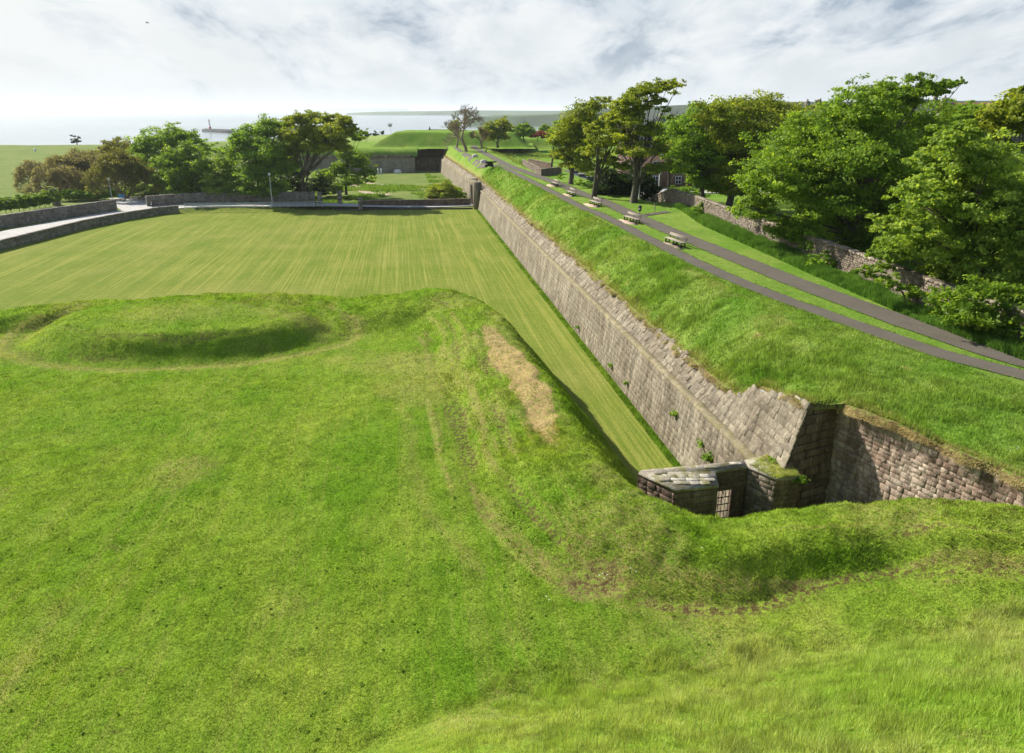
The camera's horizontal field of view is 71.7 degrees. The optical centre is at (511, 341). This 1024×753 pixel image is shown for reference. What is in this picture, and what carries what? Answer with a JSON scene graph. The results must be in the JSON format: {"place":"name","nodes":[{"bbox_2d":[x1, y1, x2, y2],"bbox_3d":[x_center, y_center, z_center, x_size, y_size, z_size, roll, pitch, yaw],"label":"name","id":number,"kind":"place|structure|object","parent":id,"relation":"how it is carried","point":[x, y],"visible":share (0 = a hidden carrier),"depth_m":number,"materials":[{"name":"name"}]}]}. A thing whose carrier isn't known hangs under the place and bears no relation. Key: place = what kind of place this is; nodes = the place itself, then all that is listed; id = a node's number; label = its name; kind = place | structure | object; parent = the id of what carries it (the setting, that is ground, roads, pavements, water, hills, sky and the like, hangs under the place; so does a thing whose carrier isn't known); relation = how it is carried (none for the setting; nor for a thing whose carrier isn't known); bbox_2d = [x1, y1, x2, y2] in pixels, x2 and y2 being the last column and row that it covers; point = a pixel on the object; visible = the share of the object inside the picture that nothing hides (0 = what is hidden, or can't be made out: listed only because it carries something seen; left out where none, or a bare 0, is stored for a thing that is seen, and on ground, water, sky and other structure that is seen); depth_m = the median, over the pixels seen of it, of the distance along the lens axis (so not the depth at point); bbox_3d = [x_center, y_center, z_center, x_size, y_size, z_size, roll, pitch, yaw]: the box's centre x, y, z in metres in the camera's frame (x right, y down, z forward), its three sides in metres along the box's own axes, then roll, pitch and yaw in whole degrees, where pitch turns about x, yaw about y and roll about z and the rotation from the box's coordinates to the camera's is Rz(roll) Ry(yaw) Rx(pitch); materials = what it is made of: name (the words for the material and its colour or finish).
{"place":"outdoors","nodes":[
{"label":"outdoors","id":0,"kind":"place"},
{"bbox_2d":[109,196,151,209],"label":"path","id":1,"kind":"structure","parent":0,"point":[129,203],"depth_m":151.36,"materials":[{"name":"white concrete"}]},
{"bbox_2d":[0,142,472,250],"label":"ground","id":2,"kind":"structure","parent":0,"point":[12,157],"depth_m":211.75,"materials":[{"name":"green plant"}]},
{"bbox_2d":[0,186,62,213],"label":"hedge","id":3,"kind":"object","parent":2,"relation":"on","point":[24,201],"visible":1,"depth_m":139.72,"materials":[{"name":"green plant"}]},
{"bbox_2d":[12,159,65,191],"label":"budding tree","id":4,"kind":"object","parent":2,"relation":"on","point":[24,172],"visible":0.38,"depth_m":171.44,"materials":[{"name":"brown plant"}]},
{"bbox_2d":[19,163,89,197],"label":"budding tree","id":5,"kind":"object","parent":2,"relation":"on","point":[56,177],"visible":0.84,"depth_m":157.91,"materials":[{"name":"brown plant"}]},
{"bbox_2d":[0,199,117,228],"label":"roadside wall","id":6,"kind":"structure","parent":2,"relation":"on","point":[32,216],"depth_m":129.34,"materials":[{"name":"grey stone"}]},
{"bbox_2d":[37,146,103,188],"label":"budding tree","id":7,"kind":"object","parent":2,"relation":"on","point":[79,160],"visible":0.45,"depth_m":167.57,"materials":[{"name":"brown plant"}]},
{"bbox_2d":[69,135,81,144],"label":"windswept tree","id":8,"kind":"object","parent":2,"relation":"on","point":[76,141],"visible":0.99,"depth_m":376.51,"materials":[{"name":"green plant"}]},
{"bbox_2d":[60,188,118,200],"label":"hedge","id":9,"kind":"object","parent":2,"relation":"on","point":[72,194],"visible":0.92,"depth_m":155.22,"materials":[{"name":"green plant"}]},
{"bbox_2d":[0,205,178,249],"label":"kerb wall","id":10,"kind":"structure","parent":2,"relation":"on","point":[33,236],"depth_m":123.25,"materials":[{"name":"grey stone"}]},
{"bbox_2d":[67,149,128,189],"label":"budding tree","id":11,"kind":"object","parent":2,"relation":"on","point":[91,151],"visible":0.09,"depth_m":177.13,"materials":[{"name":"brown plant"}]},
{"bbox_2d":[93,136,138,157],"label":"leafy tree","id":12,"kind":"object","parent":2,"relation":"on","point":[107,146],"visible":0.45,"depth_m":184.69,"materials":[{"name":"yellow plant"}]},
{"bbox_2d":[80,147,168,199],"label":"budding tree","id":13,"kind":"object","parent":2,"relation":"on","point":[133,170],"visible":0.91,"depth_m":155.65,"materials":[{"name":"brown plant"}]},
{"bbox_2d":[75,141,226,155],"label":"scrub","id":14,"kind":"object","parent":2,"relation":"on","point":[216,150],"visible":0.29,"depth_m":284.24,"materials":[{"name":"green plant"}]},
{"bbox_2d":[120,182,211,194],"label":"bush","id":15,"kind":"object","parent":2,"relation":"on","point":[150,192],"visible":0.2,"depth_m":166.59,"materials":[{"name":"green plant"}]},
{"bbox_2d":[121,121,213,173],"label":"leafy tree","id":16,"kind":"object","parent":2,"relation":"on","point":[146,147],"visible":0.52,"depth_m":168.13,"materials":[{"name":"green plant"}]},
{"bbox_2d":[148,139,213,193],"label":"leafy tree","id":17,"kind":"object","parent":2,"relation":"on","point":[189,160],"visible":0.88,"depth_m":156.26,"materials":[{"name":"green plant"}]},
{"bbox_2d":[199,152,244,195],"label":"leafy tree","id":18,"kind":"object","parent":2,"relation":"on","point":[217,179],"visible":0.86,"depth_m":153.92,"materials":[{"name":"green plant"}]},
{"bbox_2d":[145,191,315,205],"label":"roadside wall","id":19,"kind":"structure","parent":2,"relation":"on","point":[203,197],"depth_m":153.37,"materials":[{"name":"grey stone"}]},
{"bbox_2d":[221,113,304,197],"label":"leafy tree","id":20,"kind":"object","parent":2,"relation":"on","point":[243,146],"visible":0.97,"depth_m":151.13,"materials":[{"name":"green plant"}]},
{"bbox_2d":[276,168,331,194],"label":"bush","id":21,"kind":"object","parent":2,"relation":"on","point":[321,186],"visible":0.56,"depth_m":164.63,"materials":[{"name":"green plant"}]},
{"bbox_2d":[271,109,359,191],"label":"windswept tree","id":22,"kind":"object","parent":2,"relation":"on","point":[336,131],"visible":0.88,"depth_m":151.04,"materials":[{"name":"green plant"}]},
{"bbox_2d":[309,128,378,194],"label":"leafy tree","id":23,"kind":"object","parent":2,"relation":"on","point":[355,159],"visible":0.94,"depth_m":165.60,"materials":[{"name":"green plant"}]},
{"bbox_2d":[249,149,444,172],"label":"bastion","id":24,"kind":"object","parent":2,"relation":"on","point":[426,159],"visible":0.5,"depth_m":234.95,"materials":[{"name":"stone"}]},
{"bbox_2d":[362,198,470,207],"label":"moat wall","id":25,"kind":"structure","parent":2,"relation":"on","point":[462,201],"depth_m":152.48,"materials":[{"name":"stone"}]},
{"bbox_2d":[424,179,463,198],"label":"round shrub","id":26,"kind":"object","parent":2,"relation":"on","point":[445,188],"visible":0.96,"depth_m":161.87,"materials":[{"name":"green plant"}]},
{"bbox_2d":[454,187,467,197],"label":"round shrub","id":27,"kind":"object","parent":2,"relation":"on","point":[461,194],"visible":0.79,"depth_m":162.17,"materials":[{"name":"green plant"}]},
{"bbox_2d":[0,203,472,238],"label":"road","id":28,"kind":"structure","parent":0,"point":[15,232],"depth_m":145.13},
{"bbox_2d":[317,192,322,206],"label":"stone pillar","id":29,"kind":"structure","parent":28,"relation":"on","point":[319,195],"depth_m":150.01,"materials":[{"name":"grey stone"}]},
{"bbox_2d":[336,191,341,203],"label":"stone pillar","id":30,"kind":"structure","parent":28,"relation":"on","point":[339,196],"depth_m":151.31,"materials":[{"name":"grey stone"}]},
{"bbox_2d":[95,108,409,110],"bbox_3d":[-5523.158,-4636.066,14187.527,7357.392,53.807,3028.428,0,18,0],"label":"hill","id":31,"kind":"structure","parent":0,"point":[358,109],"depth_m":12880.21,"materials":[{"name":"green plant"}]},
{"bbox_2d":[276,141,417,155],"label":"rampart bank","id":32,"kind":"structure","parent":0,"point":[362,147],"depth_m":235.60,"materials":[{"name":"green plant"}]},
{"bbox_2d":[0,109,718,144],"bbox_3d":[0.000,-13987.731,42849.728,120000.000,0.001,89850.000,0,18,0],"label":"sea","id":33,"kind":"structure","parent":0,"point":[45,126],"depth_m":1778.48,"materials":[{"name":"liquid"}]},
{"bbox_2d":[202,128,237,132],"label":"pier","id":34,"kind":"structure","parent":33,"relation":"in","point":[217,130],"depth_m":1023.13,"materials":[{"name":"concrete"}]},
{"bbox_2d":[315,173,467,202],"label":"grass","id":35,"kind":"structure","parent":0,"point":[393,188],"depth_m":182.52,"materials":[{"name":"green plant"}]},
{"bbox_2d":[0,206,793,517],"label":"ground","id":36,"kind":"structure","parent":0,"point":[327,251],"depth_m":95.37,"materials":[{"name":"green plant"}]},
{"bbox_2d":[184,201,321,208],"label":"railing","id":37,"kind":"object","parent":36,"relation":"on","point":[262,204],"visible":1,"depth_m":145.27,"materials":[{"name":"metal"}]},
{"bbox_2d":[357,198,362,209],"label":"stone pillar","id":38,"kind":"structure","parent":36,"relation":"on","point":[360,204],"depth_m":145.52,"materials":[{"name":"grey stone"}]},
{"bbox_2d":[335,208,472,210],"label":"kerb","id":39,"kind":"structure","parent":36,"relation":"on","point":[401,209],"depth_m":147.80,"materials":[{"name":"grey stone"}]},
{"bbox_2d":[476,209,681,466],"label":"grass","id":40,"kind":"structure","parent":36,"relation":"on","point":[654,436],"depth_m":58.18,"materials":[{"name":"green plant"}]},
{"bbox_2d":[637,454,798,517],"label":"gatehouse block","id":41,"kind":"structure","parent":36,"relation":"on","point":[695,489],"depth_m":31.93,"materials":[{"name":"stone"}]},
{"bbox_2d":[791,474,810,484],"bbox_3d":[12.796,6.177,31.645,0.781,0.398,0.763,0,18,0],"label":"wall plant","id":42,"kind":"object","parent":41,"relation":"attached to","point":[801,479],"depth_m":31.52,"materials":[{"name":"green plant"}]},
{"bbox_2d":[439,156,1023,518],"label":"rampart wall","id":43,"kind":"structure","parent":36,"relation":"on","point":[839,455],"depth_m":37.56,"materials":[{"name":"stone"}]},
{"bbox_2d":[701,451,712,461],"bbox_3d":[10.619,6.264,38.061,0.921,0.598,0.873,0,18,0],"label":"wall plant","id":44,"kind":"object","parent":43,"relation":"attached to","point":[706,457],"depth_m":38.04,"materials":[{"name":"green plant"}]},
{"bbox_2d":[203,133,608,157],"bbox_3d":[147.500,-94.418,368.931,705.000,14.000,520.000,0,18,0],"label":"ground","id":45,"kind":"structure","parent":0,"point":[377,138],"depth_m":441.35,"materials":[{"name":"green plant"}]},
{"bbox_2d":[354,130,383,141],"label":"scrub","id":46,"kind":"object","parent":45,"relation":"on","point":[368,134],"visible":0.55,"depth_m":299.61,"materials":[{"name":"green plant"}]},
{"bbox_2d":[369,130,535,148],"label":"mound","id":47,"kind":"object","parent":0,"point":[426,139],"visible":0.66,"depth_m":247.17,"materials":[{"name":"green plant"}]},
{"bbox_2d":[512,122,535,141],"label":"leafy tree","id":48,"kind":"object","parent":47,"relation":"on","point":[523,130],"visible":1,"depth_m":255.01,"materials":[{"name":"green plant"}]},
{"bbox_2d":[347,110,564,114],"bbox_3d":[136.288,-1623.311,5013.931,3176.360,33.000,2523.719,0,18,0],"label":"hill","id":49,"kind":"structure","parent":0,"point":[495,112],"depth_m":3947.20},
{"bbox_2d":[452,146,506,168],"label":"path","id":50,"kind":"structure","parent":0,"point":[465,154],"depth_m":184.39,"materials":[{"name":"grey concrete"}]},
{"bbox_2d":[0,287,1023,752],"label":"lawn","id":51,"kind":"structure","parent":0,"point":[586,582],"depth_m":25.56,"materials":[{"name":"green plant"}]},
{"bbox_2d":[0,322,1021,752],"bbox_3d":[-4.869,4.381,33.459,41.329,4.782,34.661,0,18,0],"label":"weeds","id":52,"kind":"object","parent":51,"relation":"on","point":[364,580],"visible":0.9,"depth_m":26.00,"materials":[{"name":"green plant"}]},
{"bbox_2d":[304,591,1023,752],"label":"grass","id":53,"kind":"structure","parent":51,"relation":"on","point":[958,652],"depth_m":16.67,"materials":[{"name":"green plant"}]},
{"bbox_2d":[584,203,598,207],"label":"path","id":54,"kind":"structure","parent":0,"point":[591,205],"depth_m":92.66,"materials":[{"name":"beige concrete"}]},
{"bbox_2d":[589,196,602,206],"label":"bench","id":55,"kind":"object","parent":54,"relation":"on","point":[596,202],"visible":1,"depth_m":92.80,"materials":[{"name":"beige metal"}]},
{"bbox_2d":[618,219,637,224],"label":"path","id":56,"kind":"structure","parent":0,"point":[627,222],"depth_m":78.77,"materials":[{"name":"beige concrete"}]},
{"bbox_2d":[624,211,641,223],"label":"bench","id":57,"kind":"object","parent":56,"relation":"on","point":[633,218],"visible":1,"depth_m":79.15,"materials":[{"name":"beige wood"}]},
{"bbox_2d":[639,211,667,215],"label":"path","id":58,"kind":"structure","parent":0,"point":[654,213],"depth_m":85.35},
{"bbox_2d":[664,242,683,249],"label":"path","id":59,"kind":"structure","parent":0,"point":[675,246],"depth_m":65.49,"materials":[{"name":"beige concrete"}]},
{"bbox_2d":[665,232,687,247],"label":"bench","id":60,"kind":"object","parent":59,"relation":"on","point":[676,240],"visible":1,"depth_m":65.59,"materials":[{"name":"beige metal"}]},
{"bbox_2d":[466,101,995,125],"bbox_3d":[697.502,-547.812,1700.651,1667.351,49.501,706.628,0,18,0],"label":"hill","id":61,"kind":"structure","parent":0,"point":[535,119],"depth_m":1403.15,"materials":[{"name":"green plant"}]},
{"bbox_2d":[442,136,1023,475],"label":"rampart bank","id":62,"kind":"structure","parent":0,"point":[675,218],"depth_m":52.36,"materials":[{"name":"green plant"}]},
{"bbox_2d":[447,118,462,147],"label":"bare tree","id":63,"kind":"object","parent":62,"relation":"on","point":[455,129],"visible":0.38,"depth_m":231.00,"materials":[{"name":"brown plant"}]},
{"bbox_2d":[441,104,485,151],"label":"bare tree","id":64,"kind":"object","parent":62,"relation":"on","point":[466,119],"visible":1,"depth_m":209.20,"materials":[{"name":"plant"}]},
{"bbox_2d":[468,126,490,147],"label":"tree","id":65,"kind":"object","parent":62,"relation":"on","point":[484,133],"visible":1,"depth_m":228.62,"materials":[{"name":"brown plant"}]},
{"bbox_2d":[484,161,495,166],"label":"cannon","id":66,"kind":"object","parent":62,"relation":"on","point":[489,163],"visible":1,"depth_m":154.12,"materials":[{"name":"black metal"}]},
{"bbox_2d":[482,115,515,147],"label":"leafy tree","id":67,"kind":"object","parent":62,"relation":"on","point":[498,129],"visible":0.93,"depth_m":233.51,"materials":[{"name":"green plant"}]},
{"bbox_2d":[527,131,548,140],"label":"red bush","id":68,"kind":"object","parent":62,"relation":"on","point":[538,134],"visible":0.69,"depth_m":271.37,"materials":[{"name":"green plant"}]},
{"bbox_2d":[528,159,552,167],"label":"stair wall","id":69,"kind":"structure","parent":62,"relation":"on","point":[542,164],"depth_m":156.55,"materials":[{"name":"stone"}]},
{"bbox_2d":[480,145,603,175],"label":"grass","id":70,"kind":"structure","parent":62,"relation":"on","point":[510,153],"depth_m":227.06,"materials":[{"name":"green plant"}]},
{"bbox_2d":[522,159,561,175],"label":"stair wall","id":71,"kind":"structure","parent":62,"relation":"on","point":[540,171],"depth_m":137.15,"materials":[{"name":"grey stone"}]},
{"bbox_2d":[538,124,549,132],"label":"leafy tree","id":72,"kind":"object","parent":62,"relation":"on","point":[545,127],"visible":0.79,"depth_m":314.75,"materials":[{"name":"green plant"}]},
{"bbox_2d":[546,120,567,166],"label":"leafy tree","id":73,"kind":"object","parent":62,"relation":"on","point":[555,122],"visible":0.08,"depth_m":182.04,"materials":[{"name":"green plant"}]},
{"bbox_2d":[556,174,592,187],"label":"shrub","id":74,"kind":"object","parent":62,"relation":"on","point":[579,182],"visible":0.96,"depth_m":113.11,"materials":[{"name":"green plant"}]},
{"bbox_2d":[542,96,611,184],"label":"windswept tree","id":75,"kind":"object","parent":62,"relation":"on","point":[568,129],"visible":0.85,"depth_m":114.73,"materials":[{"name":"green plant"}]},
{"bbox_2d":[574,108,643,197],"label":"windswept tree","id":76,"kind":"object","parent":62,"relation":"on","point":[593,140],"visible":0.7,"depth_m":97.91,"materials":[{"name":"green plant"}]},
{"bbox_2d":[584,164,663,199],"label":"dark bush","id":77,"kind":"object","parent":62,"relation":"on","point":[617,182],"visible":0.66,"depth_m":103.58,"materials":[{"name":"green plant"}]},
{"bbox_2d":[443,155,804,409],"bbox_3d":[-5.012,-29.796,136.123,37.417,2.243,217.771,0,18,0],"label":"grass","id":78,"kind":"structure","parent":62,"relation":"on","point":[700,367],"depth_m":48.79,"materials":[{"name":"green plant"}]},
{"bbox_2d":[604,77,686,202],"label":"windswept tree","id":79,"kind":"object","parent":62,"relation":"on","point":[627,118],"visible":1,"depth_m":91.28,"materials":[{"name":"green plant"}]},
{"bbox_2d":[653,121,682,188],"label":"leafy tree","id":80,"kind":"object","parent":62,"relation":"on","point":[667,138],"visible":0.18,"depth_m":112.33,"materials":[{"name":"green plant"}]},
{"bbox_2d":[616,133,728,187],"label":"house","id":81,"kind":"structure","parent":62,"relation":"on","point":[678,179],"depth_m":134.70,"materials":[{"name":"brown brick"}]},
{"bbox_2d":[675,176,681,183],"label":"window","id":82,"kind":"structure","parent":81,"relation":"in","point":[677,178],"depth_m":134.67,"materials":[{"name":"white glass"}]},
{"bbox_2d":[651,188,693,206],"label":"boundary wall","id":83,"kind":"structure","parent":62,"relation":"on","point":[672,196],"depth_m":93.98,"materials":[{"name":"grey stone"}]},
{"bbox_2d":[668,185,710,197],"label":"shrub","id":84,"kind":"object","parent":62,"relation":"on","point":[695,190],"visible":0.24,"depth_m":103.97,"materials":[{"name":"green plant"}]},
{"bbox_2d":[691,201,703,213],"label":"shrub","id":85,"kind":"object","parent":62,"relation":"on","point":[699,205],"visible":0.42,"depth_m":84.09,"materials":[{"name":"green plant"}]},
{"bbox_2d":[661,100,740,197],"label":"sycamore tree","id":86,"kind":"object","parent":62,"relation":"on","point":[692,154],"visible":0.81,"depth_m":93.96,"materials":[{"name":"green plant"}]},
{"bbox_2d":[687,88,810,206],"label":"sycamore tree","id":87,"kind":"object","parent":62,"relation":"on","point":[751,116],"visible":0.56,"depth_m":90.62,"materials":[{"name":"green plant"}]},
{"bbox_2d":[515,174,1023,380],"bbox_3d":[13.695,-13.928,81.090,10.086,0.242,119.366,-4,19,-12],"label":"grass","id":88,"kind":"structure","parent":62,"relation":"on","point":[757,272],"depth_m":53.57,"materials":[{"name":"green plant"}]},
{"bbox_2d":[788,98,829,121],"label":"leafy tree","id":89,"kind":"object","parent":62,"relation":"on","point":[816,101],"visible":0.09,"depth_m":112.67,"materials":[{"name":"green plant"}]},
{"bbox_2d":[805,250,837,267],"bbox_3d":[25.133,-6.160,55.806,3.699,2.041,2.710,-3,18,-10],"label":"shrub","id":90,"kind":"object","parent":62,"relation":"on","point":[816,260],"visible":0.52,"depth_m":55.64,"materials":[{"name":"green plant"}]},
{"bbox_2d":[673,202,1023,359],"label":"grass","id":91,"kind":"structure","parent":62,"relation":"on","point":[878,292],"depth_m":50.30,"materials":[{"name":"green plant"}]},
{"bbox_2d":[692,195,1023,339],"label":"boundary wall","id":92,"kind":"structure","parent":62,"relation":"on","point":[847,258],"depth_m":54.09,"materials":[{"name":"grey stone"}]},
{"bbox_2d":[725,71,996,263],"bbox_3d":[29.923,-14.897,62.411,23.184,16.218,18.348,0,18,0],"label":"sycamore tree","id":93,"kind":"object","parent":62,"relation":"on","point":[869,138],"visible":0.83,"depth_m":59.34,"materials":[{"name":"green plant"}]},
{"bbox_2d":[847,263,918,302],"bbox_3d":[24.141,-3.313,45.298,5.258,3.151,2.321,-4,19,-13],"label":"shrub","id":94,"kind":"object","parent":62,"relation":"on","point":[890,284],"visible":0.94,"depth_m":44.98,"materials":[{"name":"green plant"}]},
{"bbox_2d":[864,117,1023,305],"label":"sycamore tree","id":95,"kind":"object","parent":62,"relation":"on","point":[978,194],"visible":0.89,"depth_m":42.43,"materials":[{"name":"green plant"}]},
{"bbox_2d":[938,97,990,137],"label":"leafy tree","id":96,"kind":"object","parent":62,"relation":"on","point":[969,104],"visible":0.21,"depth_m":80.36,"materials":[{"name":"green plant"}]},
{"bbox_2d":[911,274,1023,340],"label":"shrub","id":97,"kind":"object","parent":62,"relation":"on","point":[979,314],"visible":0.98,"depth_m":38.39,"materials":[{"name":"green plant"}]},
{"bbox_2d":[962,85,1023,224],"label":"sycamore tree","id":98,"kind":"object","parent":62,"relation":"on","point":[1005,111],"visible":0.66,"depth_m":58.96,"materials":[{"name":"green plant"}]},
{"bbox_2d":[470,145,1023,366],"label":"path","id":99,"kind":"structure","parent":0,"point":[886,315],"depth_m":49.69,"materials":[{"name":"grey asphalt"}]},
{"bbox_2d":[495,164,1023,379],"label":"path","id":100,"kind":"structure","parent":0,"point":[907,342],"depth_m":45.19,"materials":[{"name":"grey asphalt"}]},
{"bbox_2d":[748,454,800,477],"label":"grass","id":101,"kind":"structure","parent":0,"point":[792,473],"depth_m":32.04,"materials":[{"name":"green plant"}]},
{"bbox_2d":[812,376,1023,489],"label":"rampart bank","id":102,"kind":"structure","parent":0,"point":[912,429],"depth_m":29.44,"materials":[{"name":"green plant"}]},
{"bbox_3d":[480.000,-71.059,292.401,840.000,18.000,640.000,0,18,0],"label":"ground","id":103,"kind":"structure","parent":0,"visible":0},
{"bbox_2d":[916,96,938,113],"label":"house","id":104,"kind":"structure","parent":103,"relation":"on","point":[935,98],"depth_m":196.31,"materials":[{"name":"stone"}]},
{"bbox_2d":[936,95,1021,153],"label":"house","id":105,"kind":"structure","parent":103,"relation":"on","point":[1016,136],"depth_m":159.91,"materials":[{"name":"ceramic"}]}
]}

